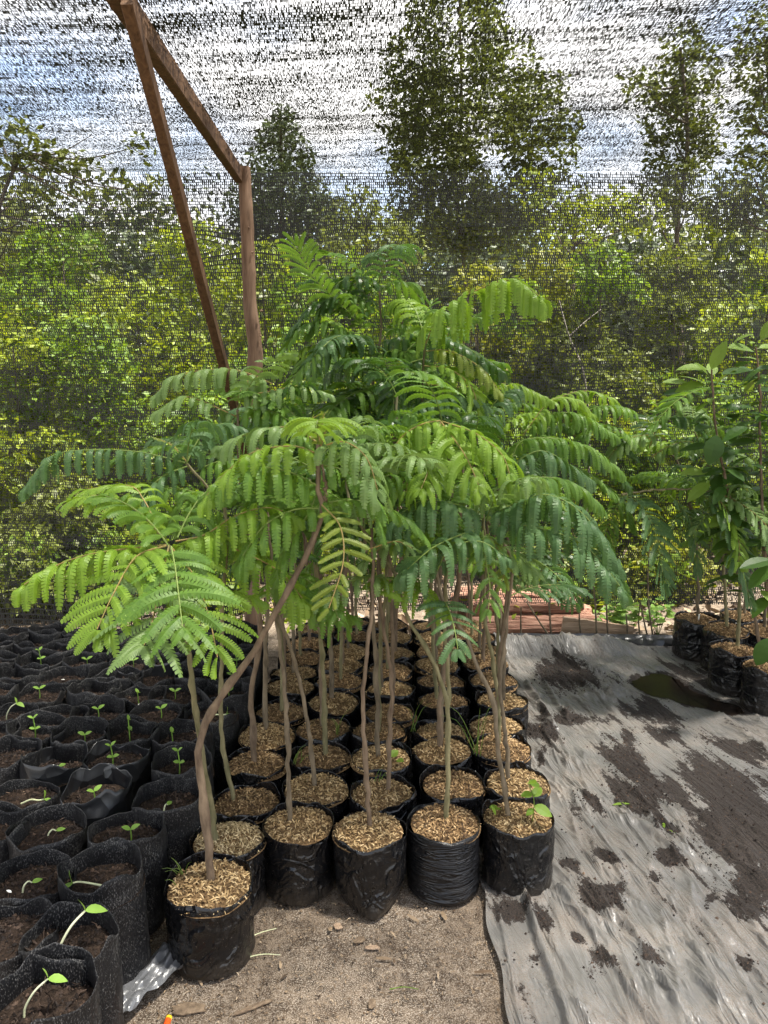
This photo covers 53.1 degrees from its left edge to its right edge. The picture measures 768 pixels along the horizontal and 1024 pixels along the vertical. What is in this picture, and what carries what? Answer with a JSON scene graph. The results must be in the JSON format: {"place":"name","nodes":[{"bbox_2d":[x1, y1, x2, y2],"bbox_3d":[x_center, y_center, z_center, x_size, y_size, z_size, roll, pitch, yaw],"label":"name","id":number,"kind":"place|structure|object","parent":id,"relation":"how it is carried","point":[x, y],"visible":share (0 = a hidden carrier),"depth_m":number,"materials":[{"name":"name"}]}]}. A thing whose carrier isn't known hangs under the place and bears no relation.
{"place":"outdoors","nodes":[
{"label":"outdoors","id":0,"kind":"place"},
{"bbox_2d":[0,459,764,1023],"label":"ground","id":1,"kind":"structure","parent":0,"point":[360,979],"depth_m":1.94,"materials":[{"name":"soil"}]},
{"bbox_2d":[0,801,30,863],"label":"seedling bag","id":2,"kind":"object","parent":1,"relation":"on","point":[19,834],"visible":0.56,"depth_m":2.06,"materials":[{"name":"plastic"}]},
{"bbox_2d":[0,735,42,784],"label":"seedling bag","id":3,"kind":"object","parent":1,"relation":"on","point":[10,760],"visible":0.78,"depth_m":2.48,"materials":[{"name":"plastic"}]},
{"bbox_2d":[0,897,58,979],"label":"seedling bag","id":4,"kind":"object","parent":1,"relation":"on","point":[17,923],"visible":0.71,"depth_m":1.71,"materials":[{"name":"plastic"}]},
{"bbox_2d":[0,779,61,824],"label":"seedling bag","id":5,"kind":"object","parent":1,"relation":"on","point":[28,795],"visible":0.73,"depth_m":2.29,"materials":[{"name":"plastic"}]},
{"bbox_2d":[0,524,70,617],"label":"bush","id":6,"kind":"object","parent":1,"relation":"on","point":[30,561],"visible":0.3,"depth_m":4.75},
{"bbox_2d":[6,709,68,750],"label":"seedling bag","id":7,"kind":"object","parent":1,"relation":"on","point":[41,717],"visible":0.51,"depth_m":2.68,"materials":[{"name":"plastic"}]},
{"bbox_2d":[0,848,76,906],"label":"seedling bag","id":8,"kind":"object","parent":1,"relation":"on","point":[25,878],"visible":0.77,"depth_m":1.91,"materials":[{"name":"fabric"}]},
{"bbox_2d":[11,681,66,713],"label":"seedling bag","id":9,"kind":"object","parent":1,"relation":"on","point":[30,693],"visible":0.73,"depth_m":2.99,"materials":[{"name":"plastic"}]},
{"bbox_2d":[5,803,86,859],"bbox_3d":[-0.906,0.975,2.089,0.200,0.292,0.200,0,10,0],"label":"seedling bag","id":10,"kind":"object","parent":1,"relation":"on","point":[61,827],"visible":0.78,"depth_m":2.08,"materials":[{"name":"plastic"}]},
{"bbox_2d":[0,942,101,1023],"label":"seedling bag","id":11,"kind":"object","parent":1,"relation":"on","point":[23,1000],"visible":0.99,"depth_m":1.53,"materials":[{"name":"plastic"}]},
{"bbox_2d":[0,318,105,554],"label":"bush","id":12,"kind":"object","parent":1,"relation":"on","point":[43,350],"visible":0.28,"depth_m":5.72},
{"bbox_2d":[20,740,88,794],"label":"seedling bag","id":13,"kind":"object","parent":1,"relation":"on","point":[52,770],"visible":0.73,"depth_m":2.38,"materials":[{"name":"black"}]},
{"bbox_2d":[0,470,130,580],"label":"bush","id":14,"kind":"object","parent":1,"relation":"on","point":[47,502],"visible":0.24,"depth_m":5.16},
{"bbox_2d":[18,901,124,1023],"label":"seedling bag","id":15,"kind":"object","parent":1,"relation":"on","point":[93,929],"visible":0.57,"depth_m":1.66,"materials":[{"name":"plastic"}]},
{"bbox_2d":[50,716,109,762],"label":"seedling bag","id":16,"kind":"object","parent":1,"relation":"on","point":[68,751],"visible":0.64,"depth_m":2.63,"materials":[{"name":"plastic"}]},
{"bbox_2d":[0,212,164,530],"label":"bush","id":17,"kind":"object","parent":1,"relation":"on","point":[22,266],"visible":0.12,"depth_m":6.81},
{"bbox_2d":[0,107,185,254],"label":"broadleaf tree","id":18,"kind":"object","parent":1,"relation":"on","point":[57,173],"visible":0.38,"depth_m":7.14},
{"bbox_2d":[67,676,121,705],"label":"seedling bag","id":19,"kind":"object","parent":1,"relation":"on","point":[82,692],"visible":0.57,"depth_m":3.00,"materials":[{"name":"plastic"}]},
{"bbox_2d":[59,763,131,830],"bbox_3d":[-0.852,0.930,2.279,0.206,0.319,0.214,0,10,0],"label":"seedling bag","id":20,"kind":"object","parent":1,"relation":"on","point":[90,795],"visible":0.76,"depth_m":2.27,"materials":[{"name":"black"}]},
{"bbox_2d":[12,296,183,549],"bbox_3d":[-2.295,-0.615,6.020,1.366,2.210,1.311,0,10,0],"label":"bush","id":21,"kind":"object","parent":1,"relation":"on","point":[59,346],"visible":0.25,"depth_m":5.85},
{"bbox_2d":[70,694,125,733],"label":"seedling bag","id":22,"kind":"object","parent":1,"relation":"on","point":[107,707],"visible":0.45,"depth_m":2.88,"materials":[{"name":"plastic"}]},
{"bbox_2d":[57,837,150,984],"bbox_3d":[-0.688,0.998,1.897,0.212,0.312,0.202,0,10,0],"label":"seedling bag","id":23,"kind":"object","parent":1,"relation":"on","point":[118,891],"visible":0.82,"depth_m":1.86,"materials":[{"name":"plastic"}]},
{"bbox_2d":[82,739,150,802],"bbox_3d":[-0.858,0.889,2.478,0.216,0.336,0.209,0,10,0],"label":"seedling bag","id":24,"kind":"object","parent":1,"relation":"on","point":[136,765],"visible":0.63,"depth_m":2.46,"materials":[{"name":"black"}]},
{"bbox_2d":[87,808,167,935],"bbox_3d":[-0.691,0.971,2.078,0.211,0.304,0.215,0,10,0],"label":"seedling bag","id":25,"kind":"object","parent":1,"relation":"on","point":[150,843],"visible":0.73,"depth_m":2.05,"materials":[{"name":"plastic"}]},
{"bbox_2d":[104,714,161,768],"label":"seedling bag","id":26,"kind":"object","parent":1,"relation":"on","point":[121,733],"visible":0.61,"depth_m":2.68,"materials":[{"name":"plastic"}]},
{"bbox_2d":[123,942,182,1013],"bbox_3d":[-0.572,1.122,1.860,0.100,0.033,0.210,7,12,34],"label":"plastic scrap","id":27,"kind":"object","parent":1,"relation":"on","point":[159,969],"visible":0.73,"depth_m":1.86,"materials":[{"name":"silver plastic"}]},
{"bbox_2d":[129,699,183,734],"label":"seedling bag","id":28,"kind":"object","parent":1,"relation":"on","point":[143,709],"visible":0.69,"depth_m":2.82,"materials":[{"name":"plastic"}]},
{"bbox_2d":[11,483,305,913],"bbox_3d":[-0.510,0.547,1.884,0.636,1.198,0.615,0,10,0],"label":"potted sapling","id":29,"kind":"object","parent":1,"relation":"on","point":[245,840],"visible":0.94,"depth_m":1.72,"materials":[{"name":"green plant"}]},
{"bbox_2d":[131,777,200,877],"bbox_3d":[-0.624,0.948,2.243,0.198,0.295,0.209,0,10,0],"label":"seedling bag","id":30,"kind":"object","parent":1,"relation":"on","point":[180,811],"visible":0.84,"depth_m":2.18,"materials":[{"name":"plastic"}]},
{"bbox_2d":[148,685,201,718],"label":"seedling bag","id":31,"kind":"object","parent":1,"relation":"on","point":[178,696],"visible":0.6,"depth_m":2.98,"materials":[{"name":"plastic"}]},
{"bbox_2d":[75,218,277,507],"bbox_3d":[-1.943,-1.218,7.306,2.118,3.031,1.656,-2,10,-12],"label":"bush","id":32,"kind":"object","parent":1,"relation":"on","point":[158,334],"visible":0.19,"depth_m":6.97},
{"bbox_2d":[18,419,336,833],"bbox_3d":[-0.527,0.410,2.210,0.878,1.362,0.417,-5,11,-26],"label":"potted sapling","id":33,"kind":"object","parent":1,"relation":"on","point":[257,803],"visible":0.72,"depth_m":2.19,"materials":[{"name":"green plant"}]},
{"bbox_2d":[150,718,215,782],"bbox_3d":[-0.694,0.879,2.653,0.222,0.297,0.193,0,10,0],"label":"seedling bag","id":34,"kind":"object","parent":1,"relation":"on","point":[175,731],"visible":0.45,"depth_m":2.68,"materials":[{"name":"plastic"}]},
{"bbox_2d":[151,740,214,798],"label":"seedling bag","id":35,"kind":"object","parent":1,"relation":"on","point":[176,763],"visible":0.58,"depth_m":2.45,"materials":[{"name":"plastic"}]},
{"bbox_2d":[128,362,270,563],"bbox_3d":[-1.347,-0.310,5.871,1.484,1.665,1.083,-4,10,-21],"label":"bush","id":36,"kind":"object","parent":1,"relation":"on","point":[216,401],"visible":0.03,"depth_m":5.73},
{"bbox_2d":[184,697,239,791],"bbox_3d":[-0.628,0.848,2.827,0.204,0.297,0.202,0,10,0],"label":"seedling bag","id":37,"kind":"object","parent":1,"relation":"on","point":[231,728],"visible":0.43,"depth_m":2.76,"materials":[{"name":"plastic"}]},
{"bbox_2d":[102,351,335,802],"bbox_3d":[-0.518,0.270,2.493,0.735,1.545,0.270,0,10,0],"label":"potted sapling","id":38,"kind":"object","parent":1,"relation":"on","point":[249,766],"visible":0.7,"depth_m":2.42,"materials":[{"name":"green plant"}]},
{"bbox_2d":[201,678,249,731],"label":"seedling bag","id":39,"kind":"object","parent":1,"relation":"on","point":[238,701],"visible":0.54,"depth_m":2.91,"materials":[{"name":"plastic"}]},
{"bbox_2d":[144,380,345,777],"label":"potted sapling","id":40,"kind":"object","parent":1,"relation":"on","point":[270,734],"visible":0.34,"depth_m":2.71,"materials":[{"name":"green plant"}]},
{"bbox_2d":[238,166,263,624],"bbox_3d":[-0.700,-0.471,4.099,0.159,2.578,0.091,0,10,0],"label":"wooden post","id":41,"kind":"object","parent":1,"relation":"on","point":[253,334],"visible":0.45,"depth_m":3.95,"materials":[{"name":"brown wood"}]},
{"bbox_2d":[106,0,241,182],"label":"rafter beam","id":42,"kind":"structure","parent":41,"relation":"attached to","point":[170,73],"depth_m":2.71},
{"bbox_2d":[0,0,767,235],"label":"shade net roof","id":43,"kind":"structure","parent":42,"relation":"attached to","point":[610,156],"depth_m":2.99,"materials":[{"name":"grey"}]},
{"bbox_2d":[120,0,252,487],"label":"diagonal brace","id":44,"kind":"object","parent":41,"relation":"attached to","point":[134,25],"visible":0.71,"depth_m":2.44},
{"bbox_2d":[172,464,351,845],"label":"potted sapling","id":45,"kind":"object","parent":1,"relation":"on","point":[328,789],"visible":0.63,"depth_m":2.15,"materials":[{"name":"green plant"}]},
{"bbox_2d":[220,102,341,384],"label":"conical tree","id":46,"kind":"object","parent":1,"relation":"on","point":[287,187],"visible":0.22,"depth_m":10.13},
{"bbox_2d":[204,427,360,707],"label":"potted sapling","id":47,"kind":"object","parent":1,"relation":"on","point":[292,690],"visible":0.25,"depth_m":3.17,"materials":[{"name":"green plant"}]},
{"bbox_2d":[215,465,362,906],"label":"potted sapling","id":48,"kind":"object","parent":1,"relation":"on","point":[299,873],"visible":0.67,"depth_m":2.16,"materials":[{"name":"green plant"}]},
{"bbox_2d":[216,390,361,695],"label":"potted sapling","id":49,"kind":"object","parent":1,"relation":"on","point":[309,674],"visible":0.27,"depth_m":3.35,"materials":[{"name":"green plant"}]},
{"bbox_2d":[162,409,430,980],"bbox_3d":[-0.228,0.442,1.936,0.639,1.388,0.443,2,10,13],"label":"potted sapling","id":50,"kind":"object","parent":1,"relation":"on","point":[209,905],"visible":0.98,"depth_m":1.88,"materials":[{"name":"green plant"}]},
{"bbox_2d":[226,237,376,543],"bbox_3d":[-0.745,-1.076,7.001,1.565,2.796,1.280,0,10,0],"label":"bush","id":51,"kind":"object","parent":1,"relation":"on","point":[279,336],"visible":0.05,"depth_m":6.99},
{"bbox_2d":[228,406,379,779],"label":"potted sapling","id":52,"kind":"object","parent":1,"relation":"on","point":[338,729],"visible":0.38,"depth_m":2.78,"materials":[{"name":"green plant"}]},
{"bbox_2d":[217,403,398,740],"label":"potted sapling","id":53,"kind":"object","parent":1,"relation":"on","point":[295,713],"visible":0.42,"depth_m":2.94,"materials":[{"name":"green plant"}]},
{"bbox_2d":[219,391,411,812],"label":"potted sapling","id":54,"kind":"object","parent":1,"relation":"on","point":[334,757],"visible":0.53,"depth_m":2.56,"materials":[{"name":"green plant"}]},
{"bbox_2d":[125,879,508,1023],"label":"husk litter","id":55,"kind":"object","parent":1,"relation":"on","point":[443,914],"visible":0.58,"depth_m":1.93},
{"bbox_2d":[248,388,405,726],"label":"potted sapling","id":56,"kind":"object","parent":1,"relation":"on","point":[339,704],"visible":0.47,"depth_m":3.01,"materials":[{"name":"green plant"}]},
{"bbox_2d":[286,404,385,724],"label":"potted sapling","id":57,"kind":"object","parent":1,"relation":"on","point":[345,682],"visible":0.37,"depth_m":3.23,"materials":[{"name":"green plant"}]},
{"bbox_2d":[227,453,448,920],"bbox_3d":[-0.088,0.471,2.103,0.611,1.277,0.444,-4,10,-21],"label":"potted sapling","id":58,"kind":"object","parent":1,"relation":"on","point":[370,856],"visible":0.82,"depth_m":2.11,"materials":[{"name":"green plant"}]},
{"bbox_2d":[286,424,423,784],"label":"potted sapling","id":59,"kind":"object","parent":1,"relation":"on","point":[401,758],"visible":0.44,"depth_m":2.57,"materials":[{"name":"green plant"}]},
{"bbox_2d":[317,245,409,526],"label":"bush","id":60,"kind":"object","parent":1,"relation":"on","point":[363,288],"visible":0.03,"depth_m":7.23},
{"bbox_2d":[317,185,431,335],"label":"broadleaf tree","id":61,"kind":"object","parent":1,"relation":"on","point":[344,245],"visible":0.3,"depth_m":9.31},
{"bbox_2d":[272,415,492,906],"bbox_3d":[-0.010,0.407,2.190,0.649,1.374,0.378,0,10,0],"label":"potted sapling","id":62,"kind":"object","parent":1,"relation":"on","point":[443,847],"visible":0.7,"depth_m":2.15,"materials":[{"name":"green"}]},
{"bbox_2d":[0,171,767,628],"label":"shade net wall","id":63,"kind":"structure","parent":1,"relation":"on","point":[220,253],"depth_m":4.11,"materials":[{"name":"grey"}]},
{"bbox_2d":[0,159,767,458],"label":"woods","id":64,"kind":"object","parent":1,"relation":"on","point":[621,320],"visible":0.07,"depth_m":15.32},
{"bbox_2d":[0,518,767,634],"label":"ground cover","id":65,"kind":"object","parent":1,"relation":"on","point":[404,619],"visible":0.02,"depth_m":4.88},
{"bbox_2d":[313,422,469,855],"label":"potted sapling","id":66,"kind":"object","parent":1,"relation":"on","point":[395,795],"visible":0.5,"depth_m":2.33,"materials":[{"name":"green plant"}]},
{"bbox_2d":[272,231,511,722],"bbox_3d":[-0.011,-0.034,3.015,0.826,1.972,0.674,-2,10,-11],"label":"potted sapling","id":67,"kind":"object","parent":1,"relation":"on","point":[322,352],"visible":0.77,"depth_m":2.83,"materials":[{"name":"green plant"}]},
{"bbox_2d":[310,311,476,692],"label":"potted sapling","id":68,"kind":"object","parent":1,"relation":"on","point":[404,671],"visible":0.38,"depth_m":3.35,"materials":[{"name":"green plant"}]},
{"bbox_2d":[339,328,479,757],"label":"potted sapling","id":69,"kind":"object","parent":1,"relation":"on","point":[402,715],"visible":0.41,"depth_m":2.89,"materials":[{"name":"green plant"}]},
{"bbox_2d":[332,356,493,781],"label":"potted sapling","id":70,"kind":"object","parent":1,"relation":"on","point":[399,732],"visible":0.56,"depth_m":2.62,"materials":[{"name":"green plant"}]},
{"bbox_2d":[344,359,512,721],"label":"potted sapling","id":71,"kind":"object","parent":1,"relation":"on","point":[424,684],"visible":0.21,"depth_m":3.21,"materials":[{"name":"green plant"}]},
{"bbox_2d":[366,278,554,727],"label":"potted sapling","id":72,"kind":"object","parent":1,"relation":"on","point":[529,300],"visible":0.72,"depth_m":2.64,"materials":[{"name":"green plant"}]},
{"bbox_2d":[388,409,539,804],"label":"potted sapling","id":73,"kind":"object","parent":1,"relation":"on","point":[431,751],"visible":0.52,"depth_m":2.60,"materials":[{"name":"green plant"}]},
{"bbox_2d":[383,369,545,846],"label":"potted sapling","id":74,"kind":"object","parent":1,"relation":"on","point":[467,789],"visible":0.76,"depth_m":2.15,"materials":[{"name":"green plant"}]},
{"bbox_2d":[391,393,539,703],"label":"potted sapling","id":75,"kind":"object","parent":1,"relation":"on","point":[423,667],"visible":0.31,"depth_m":3.42,"materials":[{"name":"green plant"}]},
{"bbox_2d":[361,0,582,346],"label":"broadleaf tree","id":76,"kind":"object","parent":1,"relation":"on","point":[463,253],"visible":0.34,"depth_m":10.95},
{"bbox_2d":[408,310,543,663],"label":"potted sapling","id":77,"kind":"object","parent":1,"relation":"on","point":[421,653],"visible":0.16,"depth_m":3.46,"materials":[{"name":"green plant"}]},
{"bbox_2d":[392,385,561,780],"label":"potted sapling","id":78,"kind":"object","parent":1,"relation":"on","point":[423,730],"visible":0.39,"depth_m":2.67,"materials":[{"name":"green plant"}]},
{"bbox_2d":[439,259,562,493],"bbox_3d":[1.116,-1.093,7.542,1.903,2.656,1.165,-3,10,-17],"label":"bush","id":79,"kind":"object","parent":1,"relation":"on","point":[467,289],"visible":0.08,"depth_m":7.38,"materials":[{"name":"green plant"}]},
{"bbox_2d":[467,614,608,633],"bbox_3d":[0.890,0.659,4.513,0.865,0.120,0.152,-1,10,-4],"label":"split log","id":80,"kind":"object","parent":1,"relation":"on","point":[530,623],"visible":0.36,"depth_m":4.46,"materials":[{"name":"red wood"}]},
{"bbox_2d":[480,245,605,437],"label":"bush","id":81,"kind":"object","parent":1,"relation":"on","point":[549,274],"visible":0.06,"depth_m":7.71,"materials":[{"name":"green plant"}]},
{"bbox_2d":[510,161,666,437],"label":"young tree","id":82,"kind":"object","parent":1,"relation":"on","point":[575,237],"visible":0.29,"depth_m":8.58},
{"bbox_2d":[518,239,670,524],"bbox_3d":[1.982,-1.163,7.542,1.500,2.811,1.601,0,10,0],"label":"bush","id":83,"kind":"object","parent":1,"relation":"on","point":[576,323],"visible":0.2,"depth_m":7.21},
{"bbox_2d":[560,616,633,633],"bbox_3d":[1.221,0.673,4.402,0.414,0.150,0.022,0,10,3],"label":"plank","id":84,"kind":"object","parent":1,"relation":"on","point":[570,625],"visible":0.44,"depth_m":4.39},
{"bbox_2d":[479,631,767,1023],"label":"plastic ground sheet","id":85,"kind":"object","parent":1,"relation":"on","point":[717,983],"visible":0.68,"depth_m":2.36,"materials":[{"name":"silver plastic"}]},
{"bbox_2d":[350,441,554,896],"bbox_3d":[0.229,0.441,2.196,0.492,1.296,0.599,8,12,40],"label":"potted sapling","id":86,"kind":"object","parent":85,"relation":"on","point":[518,848],"visible":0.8,"depth_m":2.18,"materials":[{"name":"green plant"}]},
{"bbox_2d":[375,485,578,778],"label":"potted sapling","id":87,"kind":"object","parent":85,"relation":"on","point":[484,756],"visible":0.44,"depth_m":2.63,"materials":[{"name":"green plant"}]},
{"bbox_2d":[437,412,566,697],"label":"potted sapling","id":88,"kind":"object","parent":85,"relation":"on","point":[483,660],"visible":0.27,"depth_m":3.42,"materials":[{"name":"green plant"}]},
{"bbox_2d":[387,474,632,809],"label":"potted sapling","id":89,"kind":"object","parent":85,"relation":"on","point":[611,573],"visible":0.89,"depth_m":2.11,"materials":[{"name":"green plant"}]},
{"bbox_2d":[438,438,586,739],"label":"potted sapling","id":90,"kind":"object","parent":85,"relation":"on","point":[515,705],"visible":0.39,"depth_m":3.02,"materials":[{"name":"green plant"}]},
{"bbox_2d":[413,396,632,720],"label":"potted sapling","id":91,"kind":"object","parent":85,"relation":"on","point":[539,427],"visible":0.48,"depth_m":3.11,"materials":[{"name":"green plant"}]},
{"bbox_2d":[414,390,640,677],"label":"potted sapling","id":92,"kind":"object","parent":85,"relation":"on","point":[614,496],"visible":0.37,"depth_m":3.47,"materials":[{"name":"green plant"}]},
{"bbox_2d":[452,437,626,744],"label":"potted sapling","id":93,"kind":"object","parent":85,"relation":"on","point":[550,459],"visible":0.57,"depth_m":2.68,"materials":[{"name":"green plant"}]},
{"bbox_2d":[483,642,767,1016],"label":"soil crumbs","id":94,"kind":"object","parent":85,"relation":"on","point":[616,898],"visible":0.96,"depth_m":2.73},
{"bbox_2d":[567,400,725,661],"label":"potted sapling","id":95,"kind":"object","parent":85,"relation":"on","point":[686,636],"visible":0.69,"depth_m":3.44,"materials":[{"name":"green plant"}]},
{"bbox_2d":[596,473,767,623],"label":"potted sapling","id":96,"kind":"object","parent":85,"relation":"on","point":[746,615],"visible":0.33,"depth_m":3.66,"materials":[{"name":"green plant"}]},
{"bbox_2d":[632,673,744,714],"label":"puddle water","id":97,"kind":"structure","parent":85,"relation":"on","point":[660,685],"depth_m":3.63,"materials":[{"name":"black liquid"}]},
{"bbox_2d":[617,387,767,669],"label":"potted sapling","id":98,"kind":"object","parent":85,"relation":"on","point":[714,630],"visible":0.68,"depth_m":3.53,"materials":[{"name":"green plant"}]},
{"bbox_2d":[621,462,767,697],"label":"potted sapling","id":99,"kind":"object","parent":85,"relation":"on","point":[727,656],"visible":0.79,"depth_m":3.42,"materials":[{"name":"green plant"}]},
{"bbox_2d":[662,321,767,715],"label":"potted plant","id":100,"kind":"object","parent":85,"relation":"on","point":[754,687],"visible":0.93,"depth_m":3.27,"materials":[{"name":"green plant"}]},
{"bbox_2d":[557,388,720,573],"bbox_3d":[1.979,-0.203,5.842,1.504,1.464,1.223,0,10,0],"label":"bush","id":101,"kind":"object","parent":1,"relation":"on","point":[607,477],"visible":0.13,"depth_m":5.70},
{"bbox_2d":[611,537,720,608],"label":"bush","id":102,"kind":"object","parent":1,"relation":"on","point":[685,565],"visible":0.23,"depth_m":5.13,"materials":[{"name":"green plant"}]},
{"bbox_2d":[615,19,730,400],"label":"broadleaf tree","id":103,"kind":"object","parent":1,"relation":"on","point":[680,129],"visible":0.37,"depth_m":10.30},
{"bbox_2d":[598,238,765,509],"bbox_3d":[3.031,-1.263,7.798,2.034,2.908,1.667,0,10,0],"label":"bush","id":104,"kind":"object","parent":1,"relation":"on","point":[687,320],"visible":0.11,"depth_m":7.56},
{"bbox_2d":[654,373,767,567],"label":"bush","id":105,"kind":"object","parent":1,"relation":"on","point":[739,436],"visible":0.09,"depth_m":5.76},
{"bbox_2d":[684,243,767,484],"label":"bush","id":106,"kind":"object","parent":1,"relation":"on","point":[751,305],"visible":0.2,"depth_m":7.12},
{"bbox_2d":[699,0,767,243],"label":"broadleaf tree","id":107,"kind":"object","parent":1,"relation":"on","point":[752,102],"visible":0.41,"depth_m":9.34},
{"bbox_2d":[0,0,767,314],"label":"sky","id":108,"kind":"structure","parent":0,"point":[353,91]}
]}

